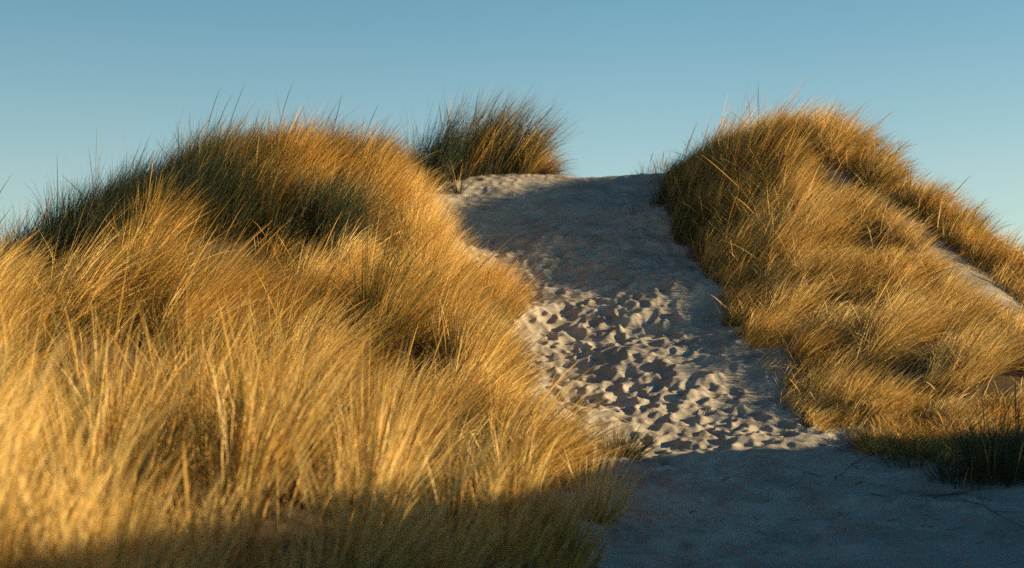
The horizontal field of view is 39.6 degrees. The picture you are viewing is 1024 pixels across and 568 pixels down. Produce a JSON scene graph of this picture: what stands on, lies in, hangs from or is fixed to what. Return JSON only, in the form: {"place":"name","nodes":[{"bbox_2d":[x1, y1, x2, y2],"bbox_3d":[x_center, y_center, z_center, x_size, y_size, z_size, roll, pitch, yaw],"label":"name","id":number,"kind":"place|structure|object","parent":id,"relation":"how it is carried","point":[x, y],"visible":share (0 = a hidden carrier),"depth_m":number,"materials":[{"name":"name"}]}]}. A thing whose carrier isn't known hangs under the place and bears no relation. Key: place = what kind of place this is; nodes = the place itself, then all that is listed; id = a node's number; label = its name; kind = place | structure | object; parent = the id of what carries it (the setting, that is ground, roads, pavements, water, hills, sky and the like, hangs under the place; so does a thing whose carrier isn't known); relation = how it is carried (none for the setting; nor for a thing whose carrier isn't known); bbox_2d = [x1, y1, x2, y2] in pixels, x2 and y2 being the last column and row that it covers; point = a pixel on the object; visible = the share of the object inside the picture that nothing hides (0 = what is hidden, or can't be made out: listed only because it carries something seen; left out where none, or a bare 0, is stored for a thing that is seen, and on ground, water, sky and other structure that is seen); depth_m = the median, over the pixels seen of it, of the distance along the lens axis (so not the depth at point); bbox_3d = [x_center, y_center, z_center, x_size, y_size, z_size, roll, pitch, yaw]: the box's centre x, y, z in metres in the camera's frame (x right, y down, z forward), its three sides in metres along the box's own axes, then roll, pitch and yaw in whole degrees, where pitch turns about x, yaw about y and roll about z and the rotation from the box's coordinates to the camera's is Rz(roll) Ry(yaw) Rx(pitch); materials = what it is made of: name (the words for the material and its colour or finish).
{"place":"outdoors","nodes":[
{"label":"outdoors","id":0,"kind":"place"},
{"bbox_2d":[0,0,1023,250],"label":"sky","id":1,"kind":"structure","parent":0,"point":[639,76],"materials":[{"name":"blue"}]},
{"bbox_2d":[5,146,1023,567],"bbox_3d":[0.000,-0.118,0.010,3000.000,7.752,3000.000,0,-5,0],"label":"sand ground","id":2,"kind":"structure","parent":0,"point":[591,282],"depth_m":13.42,"materials":[{"name":"beige sand"}]},
{"bbox_2d":[0,83,445,280],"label":"crest grass","id":3,"kind":"structure","parent":2,"relation":"on","point":[284,177],"depth_m":17.00,"materials":[{"name":"plant"}]},
{"bbox_2d":[0,177,647,505],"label":"slope grass","id":4,"kind":"structure","parent":2,"relation":"on","point":[454,311],"depth_m":13.32,"materials":[{"name":"yellow plant"}]},
{"bbox_2d":[0,238,665,567],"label":"grass","id":5,"kind":"structure","parent":2,"relation":"on","point":[116,449],"depth_m":7.26,"materials":[{"name":"yellow plant"}]},
{"bbox_2d":[342,124,455,252],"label":"golden crest grass","id":6,"kind":"structure","parent":2,"relation":"on","point":[414,184],"depth_m":18.36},
{"bbox_2d":[370,164,482,295],"bbox_3d":[-1.032,-0.622,17.602,1.634,2.317,3.418,0,-5,0],"label":"bright tuft","id":7,"kind":"object","parent":2,"relation":"on","point":[446,229],"visible":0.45,"depth_m":17.38,"materials":[{"name":"yellow plant"}]},
{"bbox_2d":[430,185,451,194],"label":"grass tuft","id":8,"kind":"object","parent":2,"relation":"on","point":[442,190],"visible":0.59,"depth_m":22.23,"materials":[{"name":"plant"}]},
{"bbox_2d":[440,162,480,194],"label":"grass tuft","id":9,"kind":"object","parent":2,"relation":"on","point":[456,191],"visible":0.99,"depth_m":22.30,"materials":[{"name":"plant"}]},
{"bbox_2d":[400,75,585,188],"bbox_3d":[-0.567,-2.341,23.248,3.948,2.425,2.096,2,-5,-23],"label":"grass tuft","id":10,"kind":"object","parent":2,"relation":"on","point":[495,149],"visible":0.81,"depth_m":23.16,"materials":[{"name":"plant"}]},
{"bbox_2d":[448,238,551,322],"bbox_3d":[-0.250,-0.037,17.214,1.229,1.142,1.644,5,-7,-44],"label":"grass tuft","id":11,"kind":"object","parent":2,"relation":"on","point":[504,281],"visible":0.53,"depth_m":16.98,"materials":[{"name":"yellow plant"}]},
{"bbox_2d":[553,360,591,384],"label":"grass tuft","id":12,"kind":"object","parent":2,"relation":"on","point":[561,382],"visible":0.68,"depth_m":14.89,"materials":[{"name":"plant"}]},
{"bbox_2d":[589,410,673,460],"bbox_3d":[0.989,1.288,11.959,0.691,0.449,0.734,2,-6,-26],"label":"grass tuft","id":13,"kind":"object","parent":2,"relation":"on","point":[629,454],"visible":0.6,"depth_m":11.87,"materials":[{"name":"beige plant"}]},
{"bbox_2d":[639,151,660,173],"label":"grass tuft","id":14,"kind":"object","parent":2,"relation":"on","point":[649,166],"visible":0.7,"depth_m":23.73,"materials":[{"name":"plant"}]},
{"bbox_2d":[646,176,672,207],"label":"grass tuft","id":15,"kind":"object","parent":2,"relation":"on","point":[659,202],"visible":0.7,"depth_m":20.75,"materials":[{"name":"plant"}]},
{"bbox_2d":[649,149,680,172],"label":"grass tuft","id":16,"kind":"object","parent":2,"relation":"on","point":[665,164],"visible":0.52,"depth_m":23.63,"materials":[{"name":"plant"}]},
{"bbox_2d":[467,195,1021,567],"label":"straw litter","id":17,"kind":"object","parent":2,"relation":"on","point":[763,470],"visible":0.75,"depth_m":10.39,"materials":[{"name":"beige plant"}]},
{"bbox_2d":[642,77,902,284],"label":"dune top grass","id":18,"kind":"structure","parent":2,"relation":"on","point":[743,165],"depth_m":19.46,"materials":[{"name":"plant"}]},
{"bbox_2d":[684,141,1023,468],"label":"dune face grass","id":19,"kind":"structure","parent":2,"relation":"on","point":[894,328],"depth_m":15.08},
{"bbox_2d":[839,423,904,451],"bbox_3d":[3.063,1.301,11.938,0.717,0.296,0.690,0,-5,0],"label":"grass tuft","id":20,"kind":"object","parent":2,"relation":"on","point":[847,437],"visible":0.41,"depth_m":11.93,"materials":[{"name":"plant"}]},
{"bbox_2d":[790,96,1023,307],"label":"ridge grass","id":21,"kind":"structure","parent":2,"relation":"on","point":[935,207],"depth_m":18.31,"materials":[{"name":"yellow plant"}]},
{"bbox_2d":[869,437,963,469],"bbox_3d":[3.261,1.348,11.331,0.806,0.310,0.791,0,-5,0],"label":"grass tuft","id":22,"kind":"object","parent":2,"relation":"on","point":[915,457],"visible":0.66,"depth_m":11.30,"materials":[{"name":"plant"}]},
{"bbox_2d":[844,386,1023,459],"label":"dry undergrowth","id":23,"kind":"object","parent":2,"relation":"on","point":[913,424],"visible":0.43,"depth_m":12.05,"materials":[{"name":"brown plant"}]},
{"bbox_2d":[921,491,967,496],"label":"twig","id":24,"kind":"object","parent":2,"relation":"on","point":[940,494],"visible":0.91,"depth_m":10.32,"materials":[{"name":"wood"}]},
{"bbox_2d":[913,443,1007,489],"bbox_3d":[3.408,1.375,10.714,0.707,0.379,0.756,4,-7,-41],"label":"grass tuft","id":25,"kind":"object","parent":2,"relation":"on","point":[955,473],"visible":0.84,"depth_m":10.64,"materials":[{"name":"green plant"}]},
{"bbox_2d":[934,473,1008,498],"bbox_3d":[3.337,1.459,10.354,0.284,0.188,0.650,-5,-7,44],"label":"twig","id":26,"kind":"object","parent":2,"relation":"on","point":[967,491],"visible":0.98,"depth_m":10.30,"materials":[{"name":"wood"}]},
{"bbox_2d":[928,379,1023,486],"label":"grass tuft","id":27,"kind":"object","parent":2,"relation":"on","point":[1013,467],"visible":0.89,"depth_m":10.74,"materials":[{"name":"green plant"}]},
{"bbox_2d":[961,487,1023,527],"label":"twig","id":28,"kind":"object","parent":2,"relation":"on","point":[989,508],"visible":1,"depth_m":9.77,"materials":[{"name":"brown wood"}]}
]}

